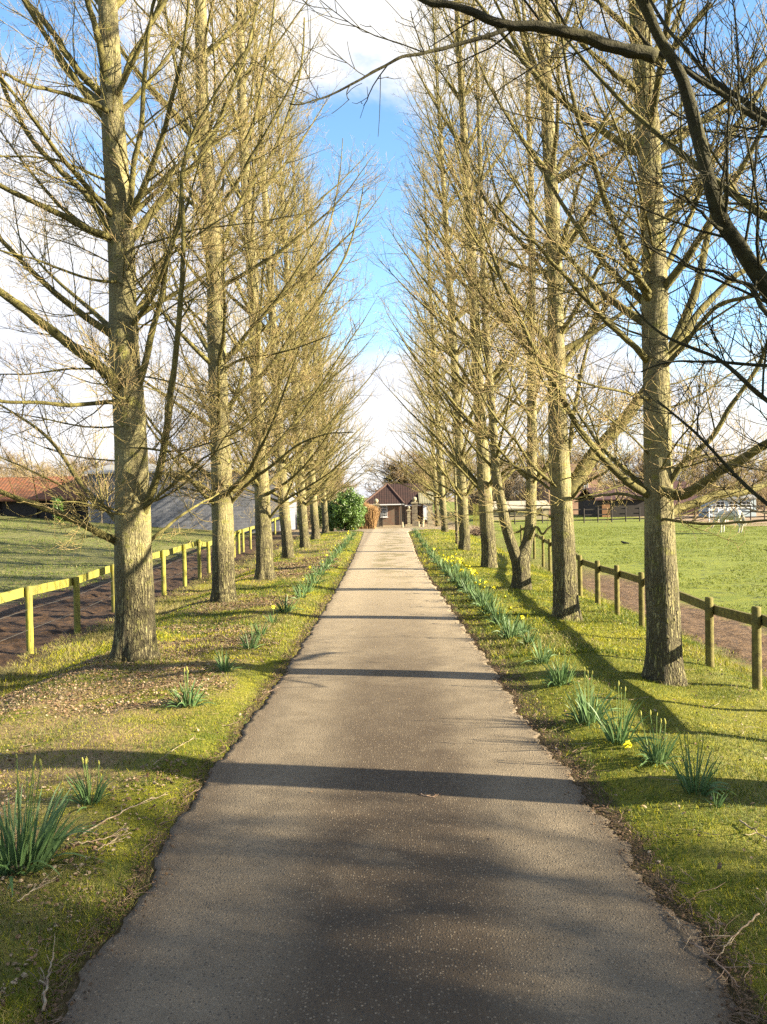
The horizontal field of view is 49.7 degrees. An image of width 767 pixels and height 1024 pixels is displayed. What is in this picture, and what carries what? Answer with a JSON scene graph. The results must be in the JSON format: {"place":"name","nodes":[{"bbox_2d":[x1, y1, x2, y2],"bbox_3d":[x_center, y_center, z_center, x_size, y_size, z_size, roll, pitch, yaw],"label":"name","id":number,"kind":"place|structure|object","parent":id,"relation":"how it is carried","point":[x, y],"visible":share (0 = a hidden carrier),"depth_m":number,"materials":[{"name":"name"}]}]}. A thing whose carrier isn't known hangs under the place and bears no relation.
{"place":"outdoors","nodes":[
{"label":"outdoors","id":0,"kind":"place"},
{"bbox_2d":[0,517,253,603],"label":"pasture grass","id":1,"kind":"structure","parent":0,"point":[90,534],"depth_m":38.54,"materials":[{"name":"plant"}]},
{"bbox_2d":[0,497,766,1023],"bbox_3d":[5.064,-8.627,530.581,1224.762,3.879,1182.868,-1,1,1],"label":"ground","id":2,"kind":"structure","parent":0,"point":[732,635],"depth_m":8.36,"materials":[{"name":"plant"}]},
{"bbox_2d":[0,441,39,476],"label":"bare tree","id":3,"kind":"object","parent":2,"relation":"on","point":[13,459],"visible":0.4,"depth_m":86.72,"materials":[{"name":"plant"}]},
{"bbox_2d":[17,869,58,901],"bbox_3d":[-1.882,2.046,4.543,0.097,0.063,0.313,-1,1,27],"label":"fallen stick","id":4,"kind":"object","parent":2,"relation":"on","point":[39,886],"visible":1,"depth_m":4.55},
{"bbox_2d":[0,476,87,520],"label":"open shed","id":5,"kind":"structure","parent":2,"relation":"on","point":[23,509],"depth_m":62.53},
{"bbox_2d":[28,459,64,476],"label":"bare tree","id":6,"kind":"object","parent":2,"relation":"on","point":[37,467],"visible":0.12,"depth_m":87.18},
{"bbox_2d":[39,933,54,1010],"bbox_3d":[-1.534,2.080,3.754,0.056,0.086,0.503,-1,1,-17],"label":"fallen stick","id":7,"kind":"object","parent":2,"relation":"on","point":[45,991],"visible":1,"depth_m":3.73,"materials":[{"name":"wood"}]},
{"bbox_2d":[0,753,108,895],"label":"daffodil clump","id":8,"kind":"object","parent":2,"relation":"on","point":[41,852],"visible":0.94,"depth_m":4.89,"materials":[{"name":"green plant"}]},
{"bbox_2d":[51,496,66,520],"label":"evergreen bush","id":9,"kind":"object","parent":2,"relation":"on","point":[58,500],"visible":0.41,"depth_m":60.48,"materials":[{"name":"green plant"}]},
{"bbox_2d":[59,450,91,475],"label":"bare tree","id":10,"kind":"object","parent":2,"relation":"on","point":[70,460],"visible":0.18,"depth_m":95.45,"materials":[{"name":"plant"}]},
{"bbox_2d":[58,756,116,811],"bbox_3d":[-2.058,1.902,5.832,0.362,0.375,0.379,0,1,38],"label":"daffodil clump","id":11,"kind":"object","parent":2,"relation":"on","point":[85,794],"visible":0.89,"depth_m":5.84,"materials":[{"name":"green plant"}]},
{"bbox_2d":[78,448,111,474],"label":"bare tree","id":12,"kind":"object","parent":2,"relation":"on","point":[93,463],"visible":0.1,"depth_m":88.24,"materials":[{"name":"plant"}]},
{"bbox_2d":[69,824,129,844],"bbox_3d":[-1.785,2.052,5.228,0.375,0.044,0.092,-2,1,-45],"label":"fallen stick","id":13,"kind":"object","parent":2,"relation":"on","point":[102,839],"visible":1,"depth_m":5.21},
{"bbox_2d":[83,792,166,833],"bbox_3d":[-1.748,2.061,5.715,0.126,0.074,0.924,-1,1,27],"label":"fallen stick","id":14,"kind":"object","parent":2,"relation":"on","point":[121,812],"visible":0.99,"depth_m":5.63,"materials":[{"name":"wood"}]},
{"bbox_2d":[0,517,279,653],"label":"rail fence","id":15,"kind":"object","parent":2,"relation":"on","point":[27,592],"visible":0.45,"depth_m":17.20,"materials":[{"name":"yellow wood"}]},
{"bbox_2d":[0,0,340,662],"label":"avenue tree","id":16,"kind":"object","parent":2,"relation":"on","point":[123,377],"visible":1,"depth_m":11.16,"materials":[{"name":"brown plant"}]},
{"bbox_2d":[0,455,367,527],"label":"scrub","id":17,"kind":"object","parent":2,"relation":"on","point":[308,506],"visible":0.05,"depth_m":80.56,"materials":[{"name":"plant"}]},
{"bbox_2d":[158,666,216,707],"bbox_3d":[-2.045,1.819,8.572,0.642,0.446,0.680,-1,1,-9],"label":"daffodil clump","id":18,"kind":"object","parent":2,"relation":"on","point":[187,701],"visible":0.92,"depth_m":8.56,"materials":[{"name":"green plant"}]},
{"bbox_2d":[84,462,296,532],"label":"block barn","id":19,"kind":"structure","parent":2,"relation":"on","point":[165,511],"depth_m":60.15,"materials":[{"name":"concrete"}]},
{"bbox_2d":[39,0,409,602],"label":"avenue tree","id":20,"kind":"object","parent":2,"relation":"on","point":[223,580],"visible":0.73,"depth_m":17.62,"materials":[{"name":"brown plant"}]},
{"bbox_2d":[212,644,242,671],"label":"daffodil clump","id":21,"kind":"object","parent":2,"relation":"on","point":[222,667],"visible":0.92,"depth_m":10.34,"materials":[{"name":"green plant"}]},
{"bbox_2d":[238,630,264,649],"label":"daffodil clump","id":22,"kind":"object","parent":2,"relation":"on","point":[251,646],"visible":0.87,"depth_m":11.73,"materials":[{"name":"green plant"}]},
{"bbox_2d":[96,0,411,580],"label":"avenue tree","id":23,"kind":"object","parent":2,"relation":"on","point":[264,568],"visible":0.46,"depth_m":22.39,"materials":[{"name":"brown plant"}]},
{"bbox_2d":[247,621,271,635],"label":"daffodil clump","id":24,"kind":"object","parent":2,"relation":"on","point":[258,632],"visible":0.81,"depth_m":13.02,"materials":[{"name":"green plant"}]},
{"bbox_2d":[148,0,384,558],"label":"avenue tree","id":25,"kind":"object","parent":2,"relation":"on","point":[286,539],"visible":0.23,"depth_m":30.21,"materials":[{"name":"brown plant"}]},
{"bbox_2d":[264,586,303,612],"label":"daffodil clump","id":26,"kind":"object","parent":2,"relation":"on","point":[280,609],"visible":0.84,"depth_m":15.59,"materials":[{"name":"green plant"}]},
{"bbox_2d":[289,578,309,598],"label":"daffodil clump","id":27,"kind":"object","parent":2,"relation":"on","point":[300,594],"visible":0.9,"depth_m":17.66,"materials":[{"name":"green plant"}]},
{"bbox_2d":[226,0,387,547],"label":"avenue tree","id":28,"kind":"object","parent":2,"relation":"on","point":[303,529],"visible":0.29,"depth_m":36.78,"materials":[{"name":"brown plant"}]},
{"bbox_2d":[297,571,318,592],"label":"daffodil clump","id":29,"kind":"object","parent":2,"relation":"on","point":[310,586],"visible":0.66,"depth_m":18.79,"materials":[{"name":"green plant"}]},
{"bbox_2d":[301,562,324,583],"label":"daffodil clump","id":30,"kind":"object","parent":2,"relation":"on","point":[311,578],"visible":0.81,"depth_m":20.51,"materials":[{"name":"green plant"}]},
{"bbox_2d":[309,502,321,528],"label":"evergreen bush","id":31,"kind":"object","parent":2,"relation":"on","point":[320,514],"visible":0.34,"depth_m":69.79,"materials":[{"name":"green plant"}]},
{"bbox_2d":[310,558,329,575],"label":"daffodil clump","id":32,"kind":"object","parent":2,"relation":"on","point":[320,570],"visible":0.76,"depth_m":22.72,"materials":[{"name":"green plant"}]},
{"bbox_2d":[267,89,373,539],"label":"avenue tree","id":33,"kind":"object","parent":2,"relation":"on","point":[315,530],"visible":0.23,"depth_m":44.19,"materials":[{"name":"brown plant"}]},
{"bbox_2d":[270,191,381,530],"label":"avenue tree","id":34,"kind":"object","parent":2,"relation":"on","point":[316,292],"visible":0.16,"depth_m":56.58,"materials":[{"name":"brown plant"}]},
{"bbox_2d":[282,163,378,533],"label":"avenue tree","id":35,"kind":"object","parent":2,"relation":"on","point":[325,522],"visible":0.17,"depth_m":52.50,"materials":[{"name":"brown plant"}]},
{"bbox_2d":[331,461,363,496],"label":"bare tree","id":36,"kind":"object","parent":2,"relation":"on","point":[340,484],"visible":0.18,"depth_m":86.43,"materials":[{"name":"plant"}]},
{"bbox_2d":[327,486,368,530],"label":"laurel bush","id":37,"kind":"object","parent":2,"relation":"on","point":[349,511],"visible":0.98,"depth_m":54.86,"materials":[{"name":"green plant"}]},
{"bbox_2d":[357,502,380,528],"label":"beech hedge","id":38,"kind":"object","parent":2,"relation":"on","point":[371,516],"visible":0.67,"depth_m":62.07,"materials":[{"name":"plant"}]},
{"bbox_2d":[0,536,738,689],"bbox_3d":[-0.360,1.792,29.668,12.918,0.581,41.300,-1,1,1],"label":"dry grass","id":39,"kind":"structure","parent":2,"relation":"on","point":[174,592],"depth_m":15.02,"materials":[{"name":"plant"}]},
{"bbox_2d":[198,529,548,579],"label":"grass","id":40,"kind":"structure","parent":2,"relation":"on","point":[461,554],"depth_m":34.27,"materials":[{"name":"plant"}]},
{"bbox_2d":[0,562,765,692],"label":"grass","id":41,"kind":"structure","parent":2,"relation":"on","point":[687,644],"depth_m":14.28,"materials":[{"name":"plant"}]},
{"bbox_2d":[0,537,766,1023],"bbox_3d":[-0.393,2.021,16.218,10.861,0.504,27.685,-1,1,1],"label":"fallen leaves","id":42,"kind":"object","parent":2,"relation":"on","point":[71,859],"depth_m":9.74,"materials":[{"name":"plant"}]},
{"bbox_2d":[24,593,766,1023],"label":"edge twigs","id":43,"kind":"object","parent":2,"relation":"on","point":[580,793],"visible":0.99,"depth_m":4.63,"materials":[{"name":"wood"}]},
{"bbox_2d":[365,483,433,524],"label":"cottage","id":44,"kind":"structure","parent":2,"relation":"on","point":[391,498],"depth_m":90.93,"materials":[{"name":"brick"}]},
{"bbox_2d":[380,505,387,517],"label":"window","id":45,"kind":"structure","parent":44,"relation":"in","point":[383,507],"depth_m":89.99,"materials":[{"name":"white paint"}]},
{"bbox_2d":[345,443,453,497],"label":"bare tree","id":46,"kind":"object","parent":2,"relation":"on","point":[398,474],"visible":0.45,"depth_m":102.34,"materials":[{"name":"brown plant"}]},
{"bbox_2d":[406,506,410,526],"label":"gate pillar","id":47,"kind":"structure","parent":2,"relation":"on","point":[408,510],"depth_m":77.86,"materials":[{"name":"stone"}]},
{"bbox_2d":[411,497,417,525],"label":"gate pillar","id":48,"kind":"structure","parent":2,"relation":"on","point":[414,511],"depth_m":79.73,"materials":[{"name":"stone"}]},
{"bbox_2d":[364,125,490,531],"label":"avenue tree","id":49,"kind":"object","parent":2,"relation":"on","point":[442,493],"visible":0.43,"depth_m":49.90,"materials":[{"name":"brown plant"}]},
{"bbox_2d":[397,253,472,525],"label":"avenue tree","id":50,"kind":"object","parent":2,"relation":"on","point":[435,501],"visible":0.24,"depth_m":73.83,"materials":[{"name":"brown plant"}]},
{"bbox_2d":[439,390,458,543],"bbox_3d":[3.127,-2.010,36.392,1.421,7.096,1.405,-1,1,1],"label":"sapling","id":51,"kind":"object","parent":2,"relation":"on","point":[456,523],"visible":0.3,"depth_m":36.30,"materials":[{"name":"brown plant"}]},
{"bbox_2d":[440,556,457,576],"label":"daffodil clump","id":52,"kind":"object","parent":2,"relation":"on","point":[446,573],"visible":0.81,"depth_m":22.25,"materials":[{"name":"green plant"}]},
{"bbox_2d":[447,561,461,582],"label":"daffodil clump","id":53,"kind":"object","parent":2,"relation":"on","point":[453,580],"visible":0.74,"depth_m":20.77,"materials":[{"name":"green plant"}]},
{"bbox_2d":[452,564,469,587],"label":"daffodil clump","id":54,"kind":"object","parent":2,"relation":"on","point":[457,585],"visible":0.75,"depth_m":19.45,"materials":[{"name":"green plant"}]},
{"bbox_2d":[377,0,547,550],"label":"avenue tree","id":55,"kind":"object","parent":2,"relation":"on","point":[464,538],"visible":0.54,"depth_m":32.10,"materials":[{"name":"brown plant"}]},
{"bbox_2d":[456,568,475,593],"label":"daffodil clump","id":56,"kind":"object","parent":2,"relation":"on","point":[463,585],"visible":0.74,"depth_m":18.27,"materials":[{"name":"green plant"}]},
{"bbox_2d":[353,0,586,567],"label":"avenue tree","id":57,"kind":"object","parent":2,"relation":"on","point":[488,549],"visible":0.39,"depth_m":24.21,"materials":[{"name":"brown plant"}]},
{"bbox_2d":[465,574,485,600],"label":"daffodil clump","id":58,"kind":"object","parent":2,"relation":"on","point":[471,592],"visible":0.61,"depth_m":17.10,"materials":[{"name":"green plant"}]},
{"bbox_2d":[473,503,479,525],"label":"paling fence","id":59,"kind":"object","parent":2,"relation":"on","point":[476,517],"visible":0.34,"depth_m":65.93,"materials":[{"name":"green wood"}]},
{"bbox_2d":[468,571,486,585],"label":"daffodil clump","id":60,"kind":"object","parent":2,"relation":"on","point":[476,572],"visible":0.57,"depth_m":19.39,"materials":[{"name":"green plant"}]},
{"bbox_2d":[469,578,495,606],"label":"daffodil clump","id":61,"kind":"object","parent":2,"relation":"on","point":[482,597],"visible":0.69,"depth_m":16.03,"materials":[{"name":"green plant"}]},
{"bbox_2d":[469,522,496,535],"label":"brushwood heap","id":62,"kind":"object","parent":2,"relation":"on","point":[474,532],"visible":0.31,"depth_m":51.59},
{"bbox_2d":[474,581,495,599],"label":"daffodil clump","id":63,"kind":"object","parent":2,"relation":"on","point":[486,590],"visible":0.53,"depth_m":16.79,"materials":[{"name":"green plant"}]},
{"bbox_2d":[472,586,500,614],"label":"daffodil clump","id":64,"kind":"object","parent":2,"relation":"on","point":[485,611],"visible":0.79,"depth_m":14.94,"materials":[{"name":"green plant"}]},
{"bbox_2d":[466,446,510,501],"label":"bare tree","id":65,"kind":"object","parent":2,"relation":"on","point":[491,477],"visible":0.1,"depth_m":107.53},
{"bbox_2d":[227,0,766,586],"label":"bare tree","id":66,"kind":"object","parent":2,"relation":"on","point":[719,208],"visible":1,"depth_m":5.29,"materials":[{"name":"brown plant"}]},
{"bbox_2d":[479,594,515,624],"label":"daffodil clump","id":67,"kind":"object","parent":2,"relation":"on","point":[498,617],"visible":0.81,"depth_m":13.79,"materials":[{"name":"green plant"}]},
{"bbox_2d":[490,454,525,499],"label":"bare tree","id":68,"kind":"object","parent":2,"relation":"on","point":[513,479],"visible":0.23,"depth_m":113.95,"materials":[{"name":"plant"}]},
{"bbox_2d":[492,601,531,638],"bbox_3d":[1.885,1.630,12.442,0.674,0.615,0.714,0,1,44],"label":"daffodil clump","id":69,"kind":"object","parent":2,"relation":"on","point":[509,632],"visible":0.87,"depth_m":12.40,"materials":[{"name":"green plant"}]},
{"bbox_2d":[406,0,632,589],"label":"avenue tree","id":70,"kind":"object","parent":2,"relation":"on","point":[520,556],"visible":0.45,"depth_m":18.64,"materials":[{"name":"brown plant"}]},
{"bbox_2d":[493,500,549,520],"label":"stable","id":71,"kind":"structure","parent":2,"relation":"on","point":[520,507],"depth_m":81.90,"materials":[{"name":"wood"}]},
{"bbox_2d":[513,614,537,632],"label":"daffodil clump","id":72,"kind":"object","parent":2,"relation":"on","point":[524,626],"visible":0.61,"depth_m":12.73,"materials":[{"name":"green plant"}]},
{"bbox_2d":[506,445,548,493],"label":"bare tree","id":73,"kind":"object","parent":2,"relation":"on","point":[526,464],"visible":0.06,"depth_m":120.15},
{"bbox_2d":[517,627,539,645],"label":"daffodil clump","id":74,"kind":"object","parent":2,"relation":"on","point":[525,641],"visible":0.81,"depth_m":11.72,"materials":[{"name":"green plant"}]},
{"bbox_2d":[520,630,556,664],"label":"daffodil clump","id":75,"kind":"object","parent":2,"relation":"on","point":[546,657],"visible":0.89,"depth_m":10.46,"materials":[{"name":"green plant"}]},
{"bbox_2d":[533,644,579,687],"bbox_3d":[1.936,1.724,9.242,0.564,0.490,0.499,-2,1,-23],"label":"daffodil clump","id":76,"kind":"object","parent":2,"relation":"on","point":[560,678],"visible":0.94,"depth_m":9.23,"materials":[{"name":"green plant"}]},
{"bbox_2d":[537,464,598,513],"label":"farmhouse","id":77,"kind":"object","parent":2,"relation":"on","point":[575,504],"visible":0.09,"depth_m":100.48,"materials":[{"name":"brick"}]},
{"bbox_2d":[389,0,766,686],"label":"avenue tree","id":78,"kind":"object","parent":2,"relation":"on","point":[663,654],"visible":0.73,"depth_m":9.33,"materials":[{"name":"brown plant"}]},
{"bbox_2d":[402,0,753,621],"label":"avenue tree","id":79,"kind":"object","parent":2,"relation":"on","point":[563,483],"visible":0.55,"depth_m":14.11,"materials":[{"name":"brown plant"}]},
{"bbox_2d":[559,665,622,728],"bbox_3d":[1.965,1.716,7.800,0.657,0.587,0.580,-2,1,-31],"label":"daffodil clump","id":80,"kind":"object","parent":2,"relation":"on","point":[584,704],"visible":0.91,"depth_m":7.75,"materials":[{"name":"green plant"}]},
{"bbox_2d":[571,441,621,486],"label":"bare tree","id":81,"kind":"object","parent":2,"relation":"on","point":[580,458],"visible":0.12,"depth_m":110.91,"materials":[{"name":"plant"}]},
{"bbox_2d":[575,487,643,516],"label":"timber barn","id":82,"kind":"structure","parent":2,"relation":"on","point":[597,503],"depth_m":85.79,"materials":[{"name":"wood"}]},
{"bbox_2d":[602,504,609,516],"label":"door","id":83,"kind":"structure","parent":82,"relation":"in","point":[603,505],"depth_m":85.74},
{"bbox_2d":[467,468,766,514],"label":"scrub","id":84,"kind":"object","parent":2,"relation":"on","point":[763,494],"visible":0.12,"depth_m":107.11,"materials":[{"name":"plant"}]},
{"bbox_2d":[602,445,642,486],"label":"bare tree","id":85,"kind":"object","parent":2,"relation":"on","point":[631,463],"visible":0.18,"depth_m":114.34,"materials":[{"name":"plant"}]},
{"bbox_2d":[586,680,659,745],"bbox_3d":[2.070,1.714,7.051,0.590,0.592,0.666,-1,1,-15],"label":"daffodil clump","id":86,"kind":"object","parent":2,"relation":"on","point":[608,732],"visible":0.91,"depth_m":7.07,"materials":[{"name":"green plant"}]},
{"bbox_2d":[493,505,766,523],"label":"field fence","id":87,"kind":"object","parent":2,"relation":"on","point":[611,519],"visible":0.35,"depth_m":70.86,"materials":[{"name":"wood"}]},
{"bbox_2d":[605,446,675,481],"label":"bare tree","id":88,"kind":"object","parent":2,"relation":"on","point":[640,465],"visible":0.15,"depth_m":116.23,"materials":[{"name":"plant"}]},
{"bbox_2d":[520,525,766,690],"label":"rail fence","id":89,"kind":"object","parent":2,"relation":"on","point":[756,619],"visible":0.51,"depth_m":10.57,"materials":[{"name":"brown wood"}]},
{"bbox_2d":[628,710,681,769],"bbox_3d":[2.127,1.775,6.469,0.446,0.450,0.504,0,1,32],"label":"daffodil clump","id":90,"kind":"object","parent":2,"relation":"on","point":[655,754],"visible":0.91,"depth_m":6.49,"materials":[{"name":"green plant"}]},
{"bbox_2d":[643,481,698,514],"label":"maroon barn","id":91,"kind":"structure","parent":2,"relation":"on","point":[675,483],"depth_m":88.69,"materials":[{"name":"wood"}]},
{"bbox_2d":[678,443,704,484],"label":"bare tree","id":92,"kind":"object","parent":2,"relation":"on","point":[694,467],"visible":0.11,"depth_m":119.88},
{"bbox_2d":[666,727,735,795],"bbox_3d":[2.248,1.764,5.833,0.528,0.489,0.468,0,1,33],"label":"daffodil clump","id":93,"kind":"object","parent":2,"relation":"on","point":[704,786],"visible":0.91,"depth_m":5.83,"materials":[{"name":"green plant"}]},
{"bbox_2d":[685,444,734,492],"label":"bare tree","id":94,"kind":"object","parent":2,"relation":"on","point":[707,471],"visible":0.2,"depth_m":112.63,"materials":[{"name":"plant"}]},
{"bbox_2d":[683,939,746,986],"bbox_3d":[1.551,2.073,3.808,0.200,0.049,0.424,-1,1,1],"label":"fallen stick","id":95,"kind":"object","parent":2,"relation":"on","point":[702,949],"visible":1,"depth_m":3.79,"materials":[{"name":"wood"}]},
{"bbox_2d":[701,792,728,807],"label":"daffodil clump","id":96,"kind":"object","parent":2,"relation":"on","point":[720,803],"visible":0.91,"depth_m":5.55,"materials":[{"name":"green plant"}]},
{"bbox_2d":[696,494,756,516],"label":"mobile cabin","id":97,"kind":"object","parent":2,"relation":"on","point":[721,503],"visible":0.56,"depth_m":79.68,"materials":[{"name":"white paint"}]},
{"bbox_2d":[711,510,746,532],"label":"horse","id":98,"kind":"object","parent":2,"relation":"on","point":[718,515],"visible":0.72,"depth_m":48.84},
{"bbox_2d":[708,443,764,489],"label":"bare tree","id":99,"kind":"object","parent":2,"relation":"on","point":[731,450],"visible":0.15,"depth_m":108.61,"materials":[{"name":"plant"}]},
{"bbox_2d":[737,453,766,507],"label":"bare tree","id":100,"kind":"object","parent":2,"relation":"on","point":[763,466],"visible":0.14,"depth_m":116.02,"materials":[{"name":"plant"}]},
{"bbox_2d":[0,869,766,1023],"bbox_3d":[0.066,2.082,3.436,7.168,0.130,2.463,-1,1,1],"label":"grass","id":101,"kind":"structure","parent":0,"point":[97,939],"depth_m":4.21,"materials":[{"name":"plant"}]},
{"bbox_2d":[0,0,766,497],"label":"sky","id":102,"kind":"structure","parent":0,"point":[368,52],"materials":[{"name":"blue"}]},
{"bbox_2d":[60,528,736,1023],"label":"driveway","id":103,"kind":"structure","parent":0,"point":[292,890],"depth_m":4.78,"materials":[{"name":"asphalt"}]},
{"bbox_2d":[666,912,691,948],"bbox_3d":[1.484,2.069,4.107,0.087,0.030,0.352,-1,1,6],"label":"fallen stick","id":104,"kind":"object","parent":103,"relation":"on","point":[678,922],"visible":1,"depth_m":4.12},
{"bbox_2d":[701,913,759,961],"bbox_3d":[1.649,2.042,4.016,0.507,0.064,0.136,-2,1,-42],"label":"fallen stick","id":105,"kind":"object","parent":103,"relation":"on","point":[744,926],"visible":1,"depth_m":3.99,"materials":[{"name":"wood"}]},
{"bbox_2d":[427,505,432,526],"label":"quoined pier","id":106,"kind":"structure","parent":0,"point":[430,522],"depth_m":73.78,"materials":[{"name":"stone"}]},
{"bbox_2d":[495,523,766,613],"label":"pasture grass","id":107,"kind":"structure","parent":0,"point":[682,555],"depth_m":36.23,"materials":[{"name":"plant"}]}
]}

